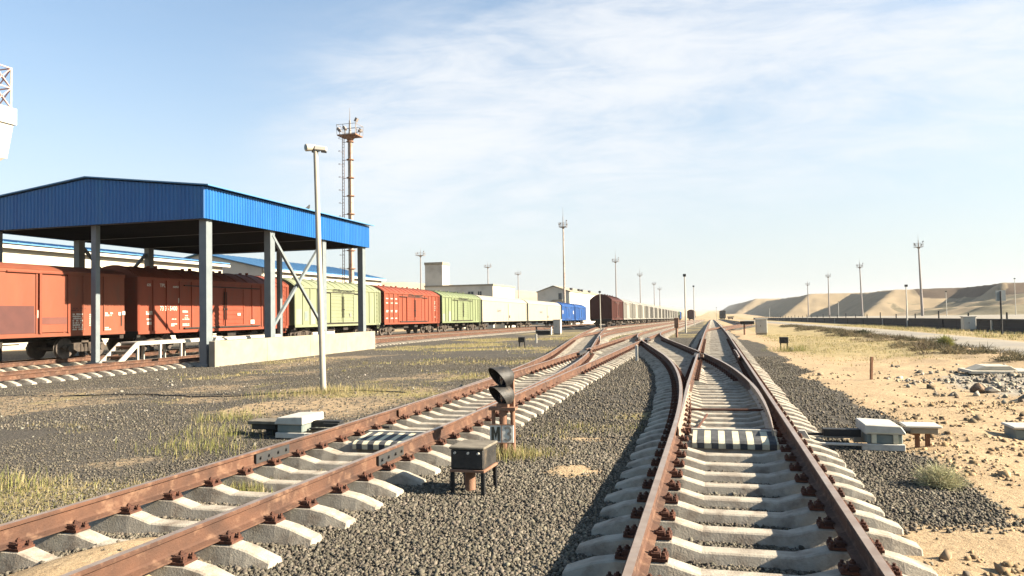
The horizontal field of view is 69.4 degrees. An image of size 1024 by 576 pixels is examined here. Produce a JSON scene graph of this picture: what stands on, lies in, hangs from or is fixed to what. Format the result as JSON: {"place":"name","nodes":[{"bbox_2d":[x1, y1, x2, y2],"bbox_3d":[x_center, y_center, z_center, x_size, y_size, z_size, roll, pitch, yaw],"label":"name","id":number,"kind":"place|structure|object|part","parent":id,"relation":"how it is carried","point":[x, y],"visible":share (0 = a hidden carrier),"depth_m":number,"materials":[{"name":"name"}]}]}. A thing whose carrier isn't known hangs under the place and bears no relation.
{"place":"outdoors","nodes":[
{"label":"outdoors","id":0,"kind":"place"},
{"bbox_2d":[0,370,490,517],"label":"dry grass","id":1,"kind":"structure","parent":0,"point":[95,485],"depth_m":9.24,"materials":[{"name":"plant"}]},
{"bbox_2d":[152,335,627,380],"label":"dry grass","id":2,"kind":"structure","parent":0,"point":[470,345],"depth_m":41.84,"materials":[{"name":"plant"}]},
{"bbox_2d":[0,310,1023,575],"bbox_3d":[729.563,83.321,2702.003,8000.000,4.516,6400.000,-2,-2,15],"label":"ground","id":3,"kind":"structure","parent":0,"point":[960,544],"depth_m":16.07,"materials":[{"name":"sand"}]},
{"bbox_2d":[0,64,16,160],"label":"control tower","id":4,"kind":"structure","parent":3,"relation":"on","point":[8,118],"depth_m":90.11,"materials":[{"name":"metal"}]},
{"bbox_2d":[2,239,229,349],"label":"warehouse","id":5,"kind":"structure","parent":3,"relation":"on","point":[26,252],"depth_m":61.13,"materials":[{"name":"white paint"}]},
{"bbox_2d":[0,176,374,366],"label":"loading canopy","id":6,"kind":"object","parent":3,"relation":"on","point":[205,222],"visible":0.94,"depth_m":34.95,"materials":[{"name":"metal"}]},
{"bbox_2d":[100,334,281,362],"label":"loading platform","id":7,"kind":"structure","parent":3,"relation":"on","point":[118,346],"depth_m":36.34,"materials":[{"name":"white paint"}]},
{"bbox_2d":[60,390,404,396],"bbox_3d":[-7.595,2.818,19.559,10.073,0.170,1.066,-1,-2,11],"label":"cable","id":8,"kind":"object","parent":3,"relation":"on","point":[213,396],"visible":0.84,"depth_m":19.37,"materials":[{"name":"black paint"}]},
{"bbox_2d":[247,418,277,435],"bbox_3d":[-4.109,2.401,12.437,0.580,0.370,0.320,-2,-2,15],"label":"cable box","id":9,"kind":"object","parent":3,"relation":"on","point":[269,425],"visible":0.69,"depth_m":12.34,"materials":[{"name":"black metal"}]},
{"bbox_2d":[0,344,550,444],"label":"yard pebbles","id":10,"kind":"object","parent":3,"relation":"on","point":[237,439],"visible":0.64,"depth_m":21.69,"materials":[{"name":"stone"}]},
{"bbox_2d":[184,254,385,334],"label":"warehouse","id":11,"kind":"structure","parent":3,"relation":"on","point":[249,266],"depth_m":95.73,"materials":[{"name":"white paint"}]},
{"bbox_2d":[209,331,374,366],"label":"concrete wall","id":12,"kind":"structure","parent":3,"relation":"on","point":[233,352],"depth_m":36.92,"materials":[{"name":"concrete"}]},
{"bbox_2d":[0,325,599,387],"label":"railway track","id":13,"kind":"structure","parent":3,"relation":"on","point":[33,376],"depth_m":29.88,"materials":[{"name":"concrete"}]},
{"bbox_2d":[0,323,604,371],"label":"railway track","id":14,"kind":"structure","parent":3,"relation":"on","point":[17,365],"depth_m":37.47,"materials":[{"name":"metal"}]},
{"bbox_2d":[0,262,124,358],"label":"freight wagon","id":15,"kind":"object","parent":14,"relation":"on","point":[44,309],"visible":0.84,"depth_m":33.43,"materials":[{"name":"red paint"}]},
{"bbox_3d":[-20.605,0.637,32.242,0.090,2.700,3.130,-2,-2,15],"label":"door","id":16,"kind":"part","parent":15,"relation":"part of","materials":[{"name":"red paint"}]},
{"bbox_2d":[100,265,288,352],"bbox_3d":[-18.836,1.263,44.906,3.372,4.731,14.730,-2,-2,15],"label":"freight wagon","id":17,"kind":"object","parent":14,"relation":"on","point":[161,304],"visible":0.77,"depth_m":41.28,"materials":[{"name":"paint"}]},
{"bbox_3d":[-17.529,1.113,43.542,0.132,2.290,1.840,-2,-2,15],"label":"door","id":18,"kind":"part","parent":17,"relation":"part of","materials":[{"name":"paint"}]},
{"bbox_3d":[-17.018,1.169,45.434,0.132,2.290,1.840,-2,-2,15],"label":"door","id":19,"kind":"part","parent":17,"relation":"part of","materials":[{"name":"paint"}]},
{"bbox_2d":[275,277,380,336],"bbox_3d":[-14.995,1.704,59.131,3.372,4.731,14.730,-2,-2,15],"label":"freight wagon","id":20,"kind":"object","parent":14,"relation":"on","point":[342,307],"visible":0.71,"depth_m":57.69,"materials":[{"name":"green paint"}]},
{"bbox_3d":[-13.688,1.549,57.767,0.132,2.290,1.840,-2,-2,15],"label":"door","id":21,"kind":"part","parent":20,"relation":"part of","materials":[{"name":"green paint"}]},
{"bbox_3d":[-13.177,1.614,59.659,0.132,2.290,1.840,-2,-2,15],"label":"door","id":22,"kind":"part","parent":20,"relation":"part of","materials":[{"name":"green paint"}]},
{"bbox_2d":[369,285,439,335],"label":"freight wagon","id":23,"kind":"object","parent":14,"relation":"on","point":[407,309],"visible":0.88,"depth_m":71.72,"materials":[{"name":"paint"}]},
{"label":"door","id":24,"kind":"part","parent":23,"relation":"part of","materials":[{"name":"paint"}]},
{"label":"door","id":25,"kind":"part","parent":23,"relation":"part of","materials":[{"name":"paint"}]},
{"bbox_2d":[424,290,480,331],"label":"freight wagon","id":26,"kind":"object","parent":14,"relation":"on","point":[460,310],"visible":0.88,"depth_m":86.07,"materials":[{"name":"green paint"}]},
{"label":"door","id":27,"kind":"part","parent":26,"relation":"part of","materials":[{"name":"green paint"}]},
{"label":"door","id":28,"kind":"part","parent":26,"relation":"part of","materials":[{"name":"green paint"}]},
{"bbox_2d":[469,295,526,329],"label":"refrigerator wagon","id":29,"kind":"object","parent":14,"relation":"on","point":[507,312],"visible":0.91,"depth_m":104.38,"materials":[{"name":"beige paint"}]},
{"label":"door","id":30,"kind":"part","parent":29,"relation":"part of","materials":[{"name":"beige paint"}]},
{"bbox_2d":[515,299,560,326],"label":"refrigerator wagon","id":31,"kind":"object","parent":14,"relation":"on","point":[545,313],"visible":0.7,"depth_m":129.00,"materials":[{"name":"beige paint"}]},
{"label":"door","id":32,"kind":"part","parent":31,"relation":"part of","materials":[{"name":"beige paint"}]},
{"bbox_2d":[551,302,574,325],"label":"freight wagon","id":33,"kind":"object","parent":14,"relation":"on","point":[568,313],"visible":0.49,"depth_m":151.25,"materials":[{"name":"blue paint"}]},
{"bbox_2d":[565,303,585,324],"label":"freight wagon","id":34,"kind":"object","parent":14,"relation":"on","point":[580,314],"visible":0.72,"depth_m":165.08,"materials":[{"name":"blue paint"}]},
{"bbox_2d":[304,144,326,391],"bbox_3d":[-5.080,-0.399,19.230,0.584,6.745,0.268,0,-2,-15],"label":"lamp pole","id":35,"kind":"object","parent":3,"relation":"on","point":[314,149],"visible":0.94,"depth_m":19.18,"materials":[{"name":"metal"}]},
{"bbox_2d":[275,411,389,437],"bbox_3d":[-2.916,2.243,12.086,1.969,0.348,0.696,-2,-2,15],"label":"switch machine","id":36,"kind":"object","parent":3,"relation":"on","point":[296,425],"visible":0.66,"depth_m":11.97,"materials":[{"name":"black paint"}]},
{"bbox_2d":[336,111,362,282],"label":"light mast","id":37,"kind":"object","parent":3,"relation":"on","point":[349,136],"visible":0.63,"depth_m":79.00,"materials":[{"name":"metal"}]},
{"bbox_2d":[0,320,704,575],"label":"railway track","id":38,"kind":"structure","parent":3,"relation":"on","point":[280,515],"depth_m":7.58,"materials":[{"name":"concrete"}]},
{"bbox_2d":[352,430,425,449],"bbox_3d":[-1.677,2.184,10.602,1.080,0.175,0.618,-2,-2,15],"label":"switch cover","id":39,"kind":"object","parent":38,"relation":"on","point":[376,439],"visible":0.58,"depth_m":10.54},
{"bbox_2d":[0,343,818,502],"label":"dry grass","id":40,"kind":"structure","parent":3,"relation":"on","point":[513,454],"depth_m":11.47,"materials":[{"name":"plant"}]},
{"bbox_2d":[415,249,424,289],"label":"light mast","id":41,"kind":"object","parent":3,"relation":"on","point":[420,255],"visible":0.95,"depth_m":285.05,"materials":[{"name":"metal"}]},
{"bbox_2d":[424,262,515,328],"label":"industrial building","id":42,"kind":"structure","parent":3,"relation":"on","point":[436,276],"depth_m":159.96,"materials":[{"name":"grey paint"}]},
{"bbox_2d":[449,439,497,495],"bbox_3d":[-0.422,2.057,8.235,0.410,0.645,0.490,-2,-2,17],"label":"relay box","id":43,"kind":"object","parent":3,"relation":"on","point":[470,458],"visible":0.88,"depth_m":8.07,"materials":[{"name":"black metal"}]},
{"bbox_2d":[0,356,989,452],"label":"ballast stones","id":44,"kind":"object","parent":3,"relation":"on","point":[649,404],"visible":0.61,"depth_m":18.71,"materials":[{"name":"gravel"}]},
{"bbox_2d":[488,366,517,454],"bbox_3d":[-0.126,1.818,10.264,0.390,1.449,0.359,-2,-2,15],"label":"dwarf signal","id":45,"kind":"object","parent":3,"relation":"on","point":[502,393],"visible":0.97,"depth_m":10.21,"materials":[{"name":"metal"}]},
{"bbox_2d":[0,412,1023,575],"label":"ballast stones","id":46,"kind":"object","parent":3,"relation":"on","point":[569,539],"visible":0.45,"depth_m":7.32,"materials":[{"name":"gravel"}]},
{"bbox_2d":[515,271,520,298],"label":"light mast","id":47,"kind":"object","parent":3,"relation":"on","point":[516,273],"visible":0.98,"depth_m":428.84,"materials":[{"name":"metal"}]},
{"bbox_2d":[518,337,525,347],"bbox_3d":[0.576,3.163,42.236,0.400,0.720,0.240,-2,-2,15],"label":"dwarf signal","id":48,"kind":"object","parent":3,"relation":"on","point":[521,339],"visible":0.87,"depth_m":42.15,"materials":[{"name":"black metal"}]},
{"bbox_2d":[389,320,684,420],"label":"railway track","id":49,"kind":"structure","parent":3,"relation":"on","point":[573,346],"depth_m":34.18,"materials":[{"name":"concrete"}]},
{"bbox_2d":[590,294,622,326],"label":"freight wagon","id":50,"kind":"object","parent":49,"relation":"on","point":[611,309],"visible":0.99,"depth_m":107.51,"materials":[{"name":"brown paint"}]},
{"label":"door","id":51,"kind":"part","parent":50,"relation":"part of","materials":[{"name":"brown paint"}]},
{"bbox_2d":[610,299,632,325],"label":"freight wagon","id":52,"kind":"object","parent":49,"relation":"on","point":[627,311],"visible":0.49,"depth_m":127.06,"materials":[{"name":"paint"}]},
{"bbox_2d":[629,301,639,324],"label":"freight wagon","id":53,"kind":"object","parent":49,"relation":"on","point":[636,310],"visible":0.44,"depth_m":141.54,"materials":[{"name":"paint"}]},
{"bbox_2d":[637,302,645,323],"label":"freight wagon","id":54,"kind":"object","parent":49,"relation":"on","point":[642,313],"visible":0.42,"depth_m":155.89,"materials":[{"name":"paint"}]},
{"bbox_2d":[636,303,651,323],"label":"freight wagon","id":55,"kind":"object","parent":49,"relation":"on","point":[648,312],"visible":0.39,"depth_m":170.87,"materials":[{"name":"grey paint"}]},
{"bbox_2d":[646,305,655,322],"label":"freight wagon","id":56,"kind":"object","parent":49,"relation":"on","point":[653,313],"visible":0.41,"depth_m":185.57,"materials":[{"name":"grey paint"}]},
{"bbox_2d":[652,305,659,322],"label":"freight wagon","id":57,"kind":"object","parent":49,"relation":"on","point":[657,313],"visible":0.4,"depth_m":198.07,"materials":[{"name":"paint"}]},
{"bbox_2d":[651,306,662,321],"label":"freight wagon","id":58,"kind":"object","parent":49,"relation":"on","point":[661,313],"visible":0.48,"depth_m":211.90,"materials":[{"name":"paint"}]},
{"bbox_2d":[655,307,665,321],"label":"freight wagon","id":59,"kind":"object","parent":49,"relation":"on","point":[664,314],"visible":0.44,"depth_m":225.55,"materials":[{"name":"grey paint"}]},
{"bbox_2d":[659,308,668,321],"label":"freight wagon","id":60,"kind":"object","parent":49,"relation":"on","point":[667,313],"visible":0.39,"depth_m":240.58,"materials":[{"name":"grey paint"}]},
{"bbox_2d":[535,326,551,334],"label":"equipment rack","id":61,"kind":"object","parent":3,"relation":"on","point":[542,332],"visible":0.84,"depth_m":75.98,"materials":[{"name":"metal"}]},
{"bbox_2d":[553,319,561,334],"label":"relay cabinet","id":62,"kind":"object","parent":3,"relation":"on","point":[557,326],"visible":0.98,"depth_m":75.03,"materials":[{"name":"metal"}]},
{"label":"door","id":63,"kind":"part","parent":62,"relation":"part of","materials":[{"name":"white paint"}]},
{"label":"door","id":64,"kind":"part","parent":62,"relation":"part of","materials":[{"name":"white paint"}]},
{"bbox_2d":[558,220,567,324],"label":"light mast","id":65,"kind":"object","parent":3,"relation":"on","point":[564,292],"visible":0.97,"depth_m":193.12,"materials":[{"name":"metal"}]},
{"bbox_2d":[537,286,597,324],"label":"gabled building","id":66,"kind":"structure","parent":3,"relation":"on","point":[574,296],"depth_m":226.92,"materials":[{"name":"grey paint"}]},
{"bbox_2d":[519,408,644,441],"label":"yellow grass","id":67,"kind":"structure","parent":3,"relation":"on","point":[577,427],"depth_m":12.37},
{"bbox_2d":[599,291,600,329],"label":"lamp post","id":68,"kind":"object","parent":3,"relation":"on","point":[600,312],"visible":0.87,"depth_m":96.19,"materials":[{"name":"metal"}]},
{"bbox_2d":[612,255,618,296],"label":"light mast","id":69,"kind":"object","parent":3,"relation":"on","point":[615,261],"visible":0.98,"depth_m":298.46,"materials":[{"name":"metal"}]},
{"bbox_2d":[573,320,696,340],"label":"railway track","id":70,"kind":"structure","parent":3,"relation":"on","point":[624,331],"depth_m":74.98,"materials":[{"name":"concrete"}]},
{"bbox_2d":[687,310,695,319],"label":"freight wagon","id":71,"kind":"object","parent":70,"relation":"on","point":[690,314],"visible":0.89,"depth_m":321.21,"materials":[{"name":"brown paint"}]},
{"bbox_2d":[635,345,637,360],"bbox_3d":[4.916,2.611,29.165,0.104,0.740,0.104,-2,-2,15],"label":"marker post","id":72,"kind":"object","parent":3,"relation":"on","point":[636,352],"visible":0.93,"depth_m":29.12,"materials":[{"name":"white paint"}]},
{"bbox_2d":[674,318,678,336],"bbox_3d":[12.283,3.050,55.141,0.320,1.650,0.280,-2,-2,15],"label":"dwarf signal","id":73,"kind":"object","parent":3,"relation":"on","point":[676,323],"visible":0.87,"depth_m":55.04,"materials":[{"name":"metal"}]},
{"bbox_2d":[683,274,686,332],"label":"lamp post","id":74,"kind":"object","parent":3,"relation":"on","point":[684,275],"visible":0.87,"depth_m":68.59,"materials":[{"name":"paint"}]},
{"bbox_2d":[693,286,694,325],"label":"lamp post","id":75,"kind":"object","parent":3,"relation":"on","point":[694,308],"visible":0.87,"depth_m":118.40,"materials":[{"name":"metal"}]},
{"bbox_2d":[636,332,773,441],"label":"railway track","id":76,"kind":"structure","parent":3,"relation":"on","point":[670,348],"depth_m":18.52,"materials":[{"name":"metal"}]},
{"bbox_2d":[706,319,754,331],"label":"railway track","id":77,"kind":"structure","parent":3,"relation":"on","point":[736,325],"depth_m":88.11,"materials":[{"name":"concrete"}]},
{"bbox_2d":[719,310,725,318],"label":"locomotive","id":78,"kind":"object","parent":77,"relation":"on","point":[722,314],"visible":0.91,"depth_m":362.20,"materials":[{"name":"metal"}]},
{"bbox_2d":[740,321,753,334],"bbox_3d":[18.434,3.227,57.868,1.050,1.280,0.360,-2,-2,15],"label":"dwarf signal","id":79,"kind":"object","parent":3,"relation":"on","point":[746,322],"visible":0.91,"depth_m":57.84,"materials":[{"name":"metal"}]},
{"bbox_2d":[562,320,937,575],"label":"railway track","id":80,"kind":"structure","parent":3,"relation":"on","point":[835,521],"depth_m":7.14,"materials":[{"name":"concrete"}]},
{"bbox_2d":[691,428,778,450],"bbox_3d":[3.076,2.089,10.238,1.160,0.175,0.648,-2,-2,15],"label":"switch cover","id":81,"kind":"object","parent":80,"relation":"on","point":[740,439],"visible":0.98,"depth_m":10.07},
{"bbox_2d":[755,319,766,334],"bbox_3d":[19.672,3.295,58.320,0.970,1.750,0.720,-2,-2,15],"label":"relay cabinet","id":82,"kind":"object","parent":3,"relation":"on","point":[760,326],"visible":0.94,"depth_m":58.04,"materials":[{"name":"metal"}]},
{"bbox_3d":[19.402,3.001,58.068,0.355,0.930,0.037,-2,-2,15],"label":"door","id":83,"kind":"part","parent":82,"relation":"part of","materials":[{"name":"white paint"}]},
{"bbox_3d":[19.767,2.991,57.983,0.355,0.930,0.012,-2,-2,15],"label":"door","id":84,"kind":"part","parent":82,"relation":"part of","materials":[{"name":"white paint"}]},
{"bbox_2d":[779,337,788,349],"bbox_3d":[13.012,2.704,35.370,0.400,0.720,0.240,-2,-2,15],"label":"dwarf signal","id":85,"kind":"object","parent":3,"relation":"on","point":[783,339],"visible":0.78,"depth_m":35.27,"materials":[{"name":"black metal"}]},
{"bbox_2d":[805,280,809,316],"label":"light mast","id":86,"kind":"object","parent":3,"relation":"on","point":[808,298],"visible":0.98,"depth_m":474.70,"materials":[{"name":"metal"}]},
{"bbox_2d":[825,273,830,314],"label":"light mast","id":87,"kind":"object","parent":3,"relation":"on","point":[828,297],"visible":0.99,"depth_m":390.67,"materials":[{"name":"metal"}]},
{"bbox_2d":[797,418,910,451],"bbox_3d":[4.553,2.058,10.505,1.969,0.348,0.696,-2,-2,15],"label":"switch machine","id":88,"kind":"object","parent":3,"relation":"on","point":[870,434],"visible":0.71,"depth_m":10.12,"materials":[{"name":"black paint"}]},
{"bbox_2d":[856,261,863,315],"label":"light mast","id":89,"kind":"object","parent":3,"relation":"on","point":[859,267],"visible":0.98,"depth_m":304.85,"materials":[{"name":"metal"}]},
{"bbox_2d":[854,329,870,333],"bbox_3d":[24.810,3.116,52.291,1.324,0.646,1.312,1,-3,-41],"label":"bush","id":90,"kind":"object","parent":3,"relation":"on","point":[863,330],"visible":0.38,"depth_m":52.22,"materials":[{"name":"green plant"}]},
{"bbox_2d":[870,357,872,379],"bbox_3d":[9.722,2.269,19.998,0.060,0.820,0.060,1,0,-2],"label":"wooden stake","id":91,"kind":"object","parent":3,"relation":"on","point":[871,368],"visible":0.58,"depth_m":19.97,"materials":[{"name":"brown wood"}]},
{"bbox_2d":[753,311,1023,332],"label":"platform wall","id":92,"kind":"structure","parent":3,"relation":"on","point":[1013,323],"depth_m":85.46,"materials":[{"name":"concrete"},{"name":"dark steel"}]},
{"bbox_2d":[779,324,1023,362],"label":"dry shrubs","id":93,"kind":"object","parent":3,"relation":"on","point":[922,344],"visible":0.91,"depth_m":33.66,"materials":[{"name":"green plant"}]},
{"bbox_2d":[904,284,907,325],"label":"lamp post","id":94,"kind":"object","parent":3,"relation":"on","point":[906,286],"visible":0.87,"depth_m":82.31,"materials":[{"name":"white paint"}]},
{"bbox_2d":[804,372,1023,573],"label":"sand pebbles","id":95,"kind":"object","parent":3,"relation":"on","point":[946,554],"visible":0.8,"depth_m":12.80,"materials":[{"name":"stone"}]},
{"bbox_2d":[913,241,923,315],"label":"light mast","id":96,"kind":"object","parent":3,"relation":"on","point":[921,295],"visible":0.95,"depth_m":218.02,"materials":[{"name":"metal"}]},
{"bbox_2d":[899,422,941,447],"bbox_3d":[5.631,2.132,10.334,0.608,0.465,0.380,-2,-2,15],"label":"cable box","id":97,"kind":"object","parent":3,"relation":"on","point":[917,429],"visible":0.77,"depth_m":10.20,"materials":[{"name":"concrete"}]},
{"bbox_2d":[846,399,1023,575],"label":"sand clods","id":98,"kind":"object","parent":3,"relation":"on","point":[1002,570],"visible":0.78,"depth_m":9.70,"materials":[{"name":"sand"}]},
{"bbox_2d":[906,456,976,492],"bbox_3d":[4.673,2.019,8.052,0.714,0.440,0.709,0,-2,-27],"label":"bush","id":99,"kind":"object","parent":3,"relation":"on","point":[938,476],"visible":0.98,"depth_m":7.99,"materials":[{"name":"green plant"}]},
{"bbox_2d":[934,333,955,345],"bbox_3d":[19.651,2.357,33.554,0.971,0.874,1.096,-2,-2,15],"label":"bush","id":100,"kind":"object","parent":3,"relation":"on","point":[944,339],"visible":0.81,"depth_m":33.39,"materials":[{"name":"green plant"}]},
{"bbox_2d":[873,363,1023,403],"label":"rubble","id":101,"kind":"object","parent":3,"relation":"on","point":[995,380],"visible":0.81,"depth_m":18.61,"materials":[{"name":"stone"}]},
{"bbox_2d":[958,364,1023,373],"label":"concrete slab","id":102,"kind":"object","parent":101,"relation":"on","point":[988,368],"depth_m":20.75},
{"bbox_2d":[960,316,976,330],"bbox_3d":[36.870,3.119,59.692,1.020,1.700,0.820,-2,-2,15],"label":"relay cabinet","id":103,"kind":"object","parent":3,"relation":"on","point":[968,322],"visible":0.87,"depth_m":59.37,"materials":[{"name":"metal"}]},
{"bbox_3d":[36.575,2.824,59.395,0.380,0.880,0.037,-2,-2,15],"label":"door","id":104,"kind":"part","parent":103,"relation":"part of","materials":[{"name":"white paint"}]},
{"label":"door","id":105,"kind":"part","parent":103,"relation":"part of","materials":[{"name":"white paint"}]},
{"bbox_2d":[969,383,984,392],"bbox_3d":[10.529,2.282,16.681,0.307,0.284,0.405,-1,-2,3],"label":"rock","id":106,"kind":"object","parent":3,"relation":"on","point":[979,387],"visible":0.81,"depth_m":16.60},
{"bbox_2d":[985,387,1000,392],"bbox_3d":[10.682,2.284,16.468,0.226,0.174,0.339,1,-3,-45],"label":"rock","id":107,"kind":"object","parent":3,"relation":"on","point":[990,389],"visible":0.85,"depth_m":16.41,"materials":[{"name":"stone"}]},
{"bbox_2d":[995,290,1005,334],"bbox_3d":[32.556,1.781,49.187,0.640,3.250,0.117,-1,-2,11],"label":"road sign","id":108,"kind":"object","parent":3,"relation":"on","point":[1000,295],"visible":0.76,"depth_m":49.19,"materials":[{"name":"metal"}]},
{"bbox_2d":[1001,422,1023,439],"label":"cable box","id":109,"kind":"object","parent":3,"relation":"on","point":[1014,430],"visible":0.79,"depth_m":11.01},
{"bbox_2d":[0,0,1023,310],"label":"sky","id":110,"kind":"structure","parent":0,"point":[747,150],"materials":[{"name":"blue"}]},
{"bbox_2d":[381,282,707,316],"bbox_3d":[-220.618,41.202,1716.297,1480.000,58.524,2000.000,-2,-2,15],"label":"sand hill","id":111,"kind":"structure","parent":0,"point":[528,295],"depth_m":935.62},
{"bbox_2d":[723,282,1023,316],"bbox_3d":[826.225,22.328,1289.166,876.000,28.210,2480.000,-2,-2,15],"label":"spoil hills","id":112,"kind":"structure","parent":0,"point":[978,300],"depth_m":384.23,"materials":[{"name":"sand"}]},
{"bbox_2d":[752,333,994,366],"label":"yellow grass","id":113,"kind":"structure","parent":0,"point":[832,344],"depth_m":35.83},
{"bbox_2d":[743,320,1023,353],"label":"road","id":114,"kind":"structure","parent":0,"point":[1002,344],"depth_m":43.13,"materials":[{"name":"asphalt"}]},
{"bbox_2d":[833,324,1023,340],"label":"verge grass","id":115,"kind":"structure","parent":0,"point":[948,331],"depth_m":58.66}
]}

